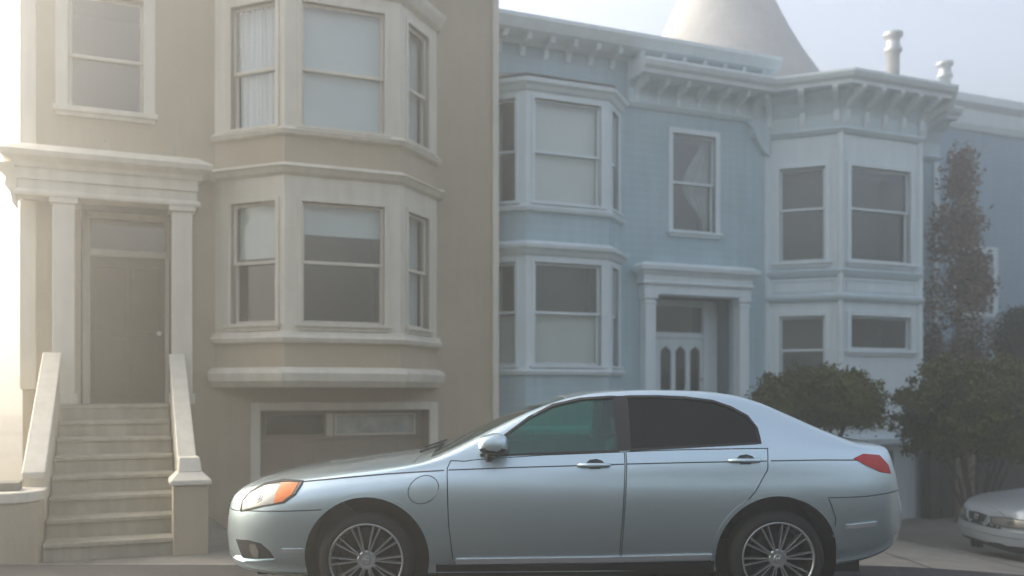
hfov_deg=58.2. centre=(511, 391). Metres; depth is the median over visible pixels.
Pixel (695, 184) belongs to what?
window
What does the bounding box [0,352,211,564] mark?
front stairs
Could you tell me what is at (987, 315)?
window
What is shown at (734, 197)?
town house
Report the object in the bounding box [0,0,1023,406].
sky
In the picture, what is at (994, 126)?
town house
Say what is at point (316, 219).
window
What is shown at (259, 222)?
window
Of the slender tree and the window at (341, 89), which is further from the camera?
the slender tree
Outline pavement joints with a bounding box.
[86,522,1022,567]
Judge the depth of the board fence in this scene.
17.57 m
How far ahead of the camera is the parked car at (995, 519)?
11.73 m
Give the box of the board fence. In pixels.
[922,448,1023,518]
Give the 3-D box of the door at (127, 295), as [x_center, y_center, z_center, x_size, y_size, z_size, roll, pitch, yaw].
[-5.081,-0.817,12.180,0.918,1.923,0.115,0,0,-23]
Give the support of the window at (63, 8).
in the town house at (276, 222)
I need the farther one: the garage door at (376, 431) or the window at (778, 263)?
the window at (778, 263)
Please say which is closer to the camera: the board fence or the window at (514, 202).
the window at (514, 202)
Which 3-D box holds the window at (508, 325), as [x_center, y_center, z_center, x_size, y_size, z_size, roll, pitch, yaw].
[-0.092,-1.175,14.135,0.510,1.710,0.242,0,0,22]
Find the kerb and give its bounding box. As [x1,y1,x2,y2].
[35,564,236,564]
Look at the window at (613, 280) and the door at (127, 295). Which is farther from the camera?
the window at (613, 280)
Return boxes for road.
[0,407,1023,575]
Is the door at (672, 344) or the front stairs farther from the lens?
the door at (672, 344)
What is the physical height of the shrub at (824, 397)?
2.431 m
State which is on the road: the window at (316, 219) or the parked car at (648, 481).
the parked car at (648, 481)
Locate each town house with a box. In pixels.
[0,0,498,527]
[499,0,963,518]
[936,60,1023,408]
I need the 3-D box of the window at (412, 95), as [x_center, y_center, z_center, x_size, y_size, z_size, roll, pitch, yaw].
[-1.361,-4.180,12.760,0.280,1.750,0.790,0,0,22]
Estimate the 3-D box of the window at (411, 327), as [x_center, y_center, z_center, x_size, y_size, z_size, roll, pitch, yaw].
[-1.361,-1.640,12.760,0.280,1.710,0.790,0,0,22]
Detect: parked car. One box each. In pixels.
[227,389,901,575]
[957,487,1023,553]
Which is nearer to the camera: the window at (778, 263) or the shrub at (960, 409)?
the shrub at (960, 409)
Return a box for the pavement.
[0,436,1023,574]
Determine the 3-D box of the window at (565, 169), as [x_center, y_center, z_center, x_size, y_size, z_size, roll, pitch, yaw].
[0.850,-3.670,14.274,1.300,1.720,0.242,0,0,-23]
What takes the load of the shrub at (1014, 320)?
on the pavement
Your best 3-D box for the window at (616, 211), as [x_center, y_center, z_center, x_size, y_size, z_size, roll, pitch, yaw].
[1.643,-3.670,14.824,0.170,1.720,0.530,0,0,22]
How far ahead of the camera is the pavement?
10.86 m
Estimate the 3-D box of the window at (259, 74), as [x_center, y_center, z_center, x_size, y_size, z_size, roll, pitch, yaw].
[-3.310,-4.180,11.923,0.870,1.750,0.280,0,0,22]
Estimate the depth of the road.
7.83 m
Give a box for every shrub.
[744,361,898,437]
[885,347,1023,547]
[985,304,1023,483]
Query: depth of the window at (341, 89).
12.10 m
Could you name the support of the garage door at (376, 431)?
in the town house at (276, 222)
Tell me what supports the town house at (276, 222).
on the pavement
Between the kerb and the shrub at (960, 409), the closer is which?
the kerb
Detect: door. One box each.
[90,256,164,402]
[260,410,421,477]
[656,338,702,390]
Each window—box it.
[52,0,157,124]
[223,0,280,133]
[223,196,280,331]
[295,0,391,137]
[295,196,391,332]
[405,17,434,155]
[405,207,434,336]
[499,94,519,205]
[499,259,519,368]
[530,94,606,209]
[530,258,606,368]
[610,107,622,216]
[610,264,622,369]
[666,126,723,239]
[772,160,831,268]
[774,310,829,376]
[845,160,917,270]
[845,310,917,356]
[953,246,999,318]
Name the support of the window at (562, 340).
in the town house at (734, 197)
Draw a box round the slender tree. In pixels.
[923,140,1016,522]
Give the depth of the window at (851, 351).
16.16 m
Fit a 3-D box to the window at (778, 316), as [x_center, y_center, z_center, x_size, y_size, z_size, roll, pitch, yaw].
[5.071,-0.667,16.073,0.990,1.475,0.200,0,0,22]
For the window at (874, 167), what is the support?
in the town house at (734, 197)

